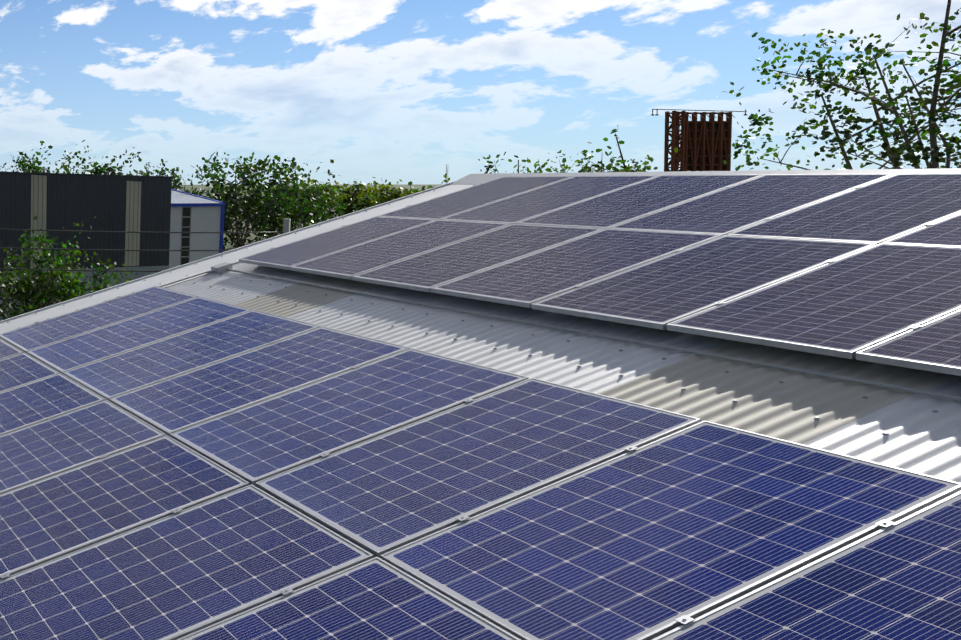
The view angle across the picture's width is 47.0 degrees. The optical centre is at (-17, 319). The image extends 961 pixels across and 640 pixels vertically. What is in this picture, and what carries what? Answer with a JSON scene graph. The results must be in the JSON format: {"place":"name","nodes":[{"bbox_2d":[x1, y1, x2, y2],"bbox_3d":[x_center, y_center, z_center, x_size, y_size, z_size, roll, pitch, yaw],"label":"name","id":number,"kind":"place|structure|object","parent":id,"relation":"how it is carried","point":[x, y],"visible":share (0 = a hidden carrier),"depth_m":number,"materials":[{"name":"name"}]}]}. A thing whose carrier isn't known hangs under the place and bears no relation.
{"place":"outdoors","nodes":[
{"label":"outdoors","id":0,"kind":"place"},
{"bbox_2d":[172,184,442,251],"bbox_3d":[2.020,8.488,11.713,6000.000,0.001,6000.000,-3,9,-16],"label":"hedge","id":1,"kind":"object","parent":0,"point":[397,186],"depth_m":1199.28,"materials":[{"name":"green plant"}]},
{"bbox_2d":[0,257,34,319],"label":"bush","id":2,"kind":"object","parent":1,"relation":"on","point":[6,315],"visible":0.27,"depth_m":26.86,"materials":[{"name":"green plant"}]},
{"bbox_2d":[2,141,52,172],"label":"tree","id":3,"kind":"object","parent":1,"relation":"on","point":[49,147],"visible":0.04,"depth_m":80.21,"materials":[{"name":"green plant"}]},
{"bbox_2d":[0,149,89,173],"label":"tree","id":4,"kind":"object","parent":1,"relation":"on","point":[27,167],"visible":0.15,"depth_m":78.14,"materials":[{"name":"green plant"}]},
{"bbox_2d":[36,140,95,173],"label":"tree","id":5,"kind":"object","parent":1,"relation":"on","point":[68,159],"visible":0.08,"depth_m":82.08,"materials":[{"name":"green plant"}]},
{"bbox_2d":[0,216,137,320],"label":"bush","id":6,"kind":"object","parent":1,"relation":"on","point":[38,285],"visible":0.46,"depth_m":30.35,"materials":[{"name":"green plant"}]},
{"bbox_2d":[0,172,172,320],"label":"shed","id":7,"kind":"structure","parent":1,"relation":"on","point":[68,201],"depth_m":48.97,"materials":[{"name":"grey metal"}]},
{"bbox_2d":[84,149,187,191],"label":"tree","id":8,"kind":"object","parent":1,"relation":"on","point":[105,169],"visible":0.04,"depth_m":77.21,"materials":[{"name":"green plant"}]},
{"bbox_2d":[0,219,290,271],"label":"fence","id":9,"kind":"object","parent":1,"relation":"on","point":[286,225],"visible":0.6,"depth_m":25.05,"materials":[{"name":"grey metal"}]},
{"bbox_2d":[128,147,202,196],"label":"tree","id":10,"kind":"object","parent":1,"relation":"on","point":[174,180],"visible":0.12,"depth_m":82.76,"materials":[{"name":"green plant"}]},
{"bbox_2d":[169,189,224,268],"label":"building","id":11,"kind":"structure","parent":1,"relation":"on","point":[190,212],"depth_m":61.20,"materials":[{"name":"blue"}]},
{"bbox_2d":[182,164,265,249],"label":"tree","id":12,"kind":"object","parent":1,"relation":"on","point":[224,183],"visible":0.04,"depth_m":91.27,"materials":[{"name":"green plant"}]},
{"bbox_2d":[175,151,303,251],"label":"tree","id":13,"kind":"object","parent":1,"relation":"on","point":[246,204],"visible":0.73,"depth_m":69.80,"materials":[{"name":"green plant"}]},
{"bbox_2d":[214,157,338,245],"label":"tree","id":14,"kind":"object","parent":1,"relation":"on","point":[301,211],"visible":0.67,"depth_m":74.07,"materials":[{"name":"green plant"}]},
{"bbox_2d":[285,177,329,228],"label":"bush","id":15,"kind":"object","parent":1,"relation":"on","point":[308,178],"depth_m":152.19,"materials":[{"name":"green plant"}]},
{"bbox_2d":[266,169,372,229],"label":"tree","id":16,"kind":"object","parent":1,"relation":"on","point":[316,198],"visible":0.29,"depth_m":88.85,"materials":[{"name":"green plant"}]},
{"bbox_2d":[307,179,344,221],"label":"bush","id":17,"kind":"object","parent":1,"relation":"on","point":[333,194],"visible":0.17,"depth_m":162.20,"materials":[{"name":"green plant"}]},
{"bbox_2d":[321,180,370,218],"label":"bush","id":18,"kind":"object","parent":1,"relation":"on","point":[336,183],"visible":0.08,"depth_m":174.04,"materials":[{"name":"green plant"}]},
{"bbox_2d":[325,181,378,215],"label":"bush","id":19,"kind":"object","parent":1,"relation":"on","point":[348,199],"visible":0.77,"depth_m":147.15,"materials":[{"name":"green plant"}]},
{"bbox_2d":[349,177,384,203],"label":"bush","id":20,"kind":"object","parent":1,"relation":"on","point":[375,190],"visible":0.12,"depth_m":158.91,"materials":[{"name":"green plant"}]},
{"bbox_2d":[372,179,396,202],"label":"bush","id":21,"kind":"object","parent":1,"relation":"on","point":[386,188],"visible":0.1,"depth_m":169.57,"materials":[{"name":"green plant"}]},
{"bbox_2d":[367,178,415,205],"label":"bush","id":22,"kind":"object","parent":1,"relation":"on","point":[394,193],"visible":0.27,"depth_m":144.83,"materials":[{"name":"green plant"}]},
{"bbox_2d":[378,174,449,202],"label":"tree","id":23,"kind":"object","parent":1,"relation":"on","point":[429,186],"depth_m":153.01,"materials":[{"name":"green plant"}]},
{"bbox_2d":[475,152,550,173],"bbox_3d":[22.034,-1.161,36.346,5.987,11.465,5.751,-3,9,-16],"label":"ridge tree","id":24,"kind":"object","parent":1,"relation":"on","point":[488,167],"visible":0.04,"depth_m":35.71,"materials":[{"name":"green plant"}]},
{"bbox_2d":[513,150,590,172],"bbox_3d":[30.070,-2.966,46.535,5.131,11.859,4.851,3,9,17],"label":"ridge tree","id":25,"kind":"object","parent":1,"relation":"on","point":[563,169],"visible":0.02,"depth_m":45.86,"materials":[{"name":"green plant"}]},
{"bbox_2d":[541,125,650,172],"bbox_3d":[23.064,-1.042,32.806,4.875,12.338,4.167,1,9,7],"label":"ridge tree","id":26,"kind":"object","parent":1,"relation":"on","point":[609,166],"visible":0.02,"depth_m":32.53,"materials":[{"name":"green plant"}]},
{"bbox_2d":[632,148,677,170],"bbox_3d":[26.185,-1.106,35.696,3.662,11.561,3.671,-3,9,-16],"label":"ridge tree","id":27,"kind":"object","parent":1,"relation":"on","point":[651,159],"depth_m":34.81,"materials":[{"name":"green plant"}]},
{"bbox_2d":[651,109,746,171],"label":"billboard lattice","id":28,"kind":"object","parent":1,"relation":"on","point":[704,144],"visible":0.5,"depth_m":157.06,"materials":[{"name":"metal"}]},
{"bbox_2d":[723,0,960,170],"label":"open tree","id":29,"kind":"object","parent":1,"relation":"on","point":[934,154],"visible":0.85,"depth_m":27.63,"materials":[{"name":"green plant"}]},
{"bbox_2d":[0,0,960,184],"label":"sky","id":30,"kind":"structure","parent":0,"point":[415,91],"materials":[{"name":"blue"}]},
{"bbox_2d":[160,262,960,482],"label":"corrugated roof sheets","id":31,"kind":"object","parent":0,"point":[921,437],"depth_m":5.47,"materials":[{"name":"grey metal"}]},
{"bbox_2d":[0,296,894,624],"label":"clamps","id":32,"kind":"object","parent":31,"relation":"on","point":[684,620],"visible":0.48,"depth_m":4.18,"materials":[{"name":"metal"}]},
{"bbox_2d":[7,183,938,434],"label":"roof screws","id":33,"kind":"object","parent":31,"relation":"attached to","point":[865,397],"visible":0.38,"depth_m":6.31,"materials":[{"name":"grey metal"}]},
{"bbox_2d":[0,286,960,639],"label":"solar panel frames","id":34,"kind":"object","parent":31,"relation":"on","point":[760,584],"visible":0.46,"depth_m":4.37,"materials":[{"name":"silver metal"}]},
{"bbox_2d":[0,286,960,639],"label":"solar panels","id":35,"kind":"object","parent":34,"relation":"in","point":[696,546],"visible":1,"depth_m":4.33,"materials":[{"name":"blue glass"}]},
{"bbox_2d":[0,287,960,639],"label":"solar array coverglass","id":36,"kind":"object","parent":35,"relation":"on","point":[372,465],"visible":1,"depth_m":4.91,"materials":[{"name":"blue glass"}]},
{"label":"warehouse walls","id":37,"kind":"object","parent":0,"visible":0},
{"bbox_2d":[0,168,960,333],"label":"roof trim","id":38,"kind":"structure","parent":37,"relation":"on","point":[190,269],"depth_m":11.23,"materials":[{"name":"grey metal"}]},
{"bbox_2d":[162,262,960,400],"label":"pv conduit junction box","id":39,"kind":"object","parent":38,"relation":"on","point":[222,267],"visible":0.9,"depth_m":5.90,"materials":[{"name":"grey"}]},
{"bbox_2d":[239,173,960,375],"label":"solar panel frames","id":40,"kind":"structure","parent":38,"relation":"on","point":[853,354],"depth_m":6.64,"materials":[{"name":"silver metal"}]},
{"bbox_2d":[243,174,960,367],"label":"solar panels","id":41,"kind":"object","parent":40,"relation":"in","point":[905,350],"visible":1,"depth_m":7.06,"materials":[{"name":"blue glass"}]},
{"bbox_2d":[242,174,960,365],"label":"solar array coverglass","id":42,"kind":"object","parent":41,"relation":"on","point":[605,205],"visible":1,"depth_m":7.42,"materials":[{"name":"blue glass"}]},
{"bbox_2d":[269,185,932,328],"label":"clamps","id":43,"kind":"object","parent":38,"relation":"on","point":[830,260],"visible":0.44,"depth_m":7.29,"materials":[{"name":"metal"}]}
]}

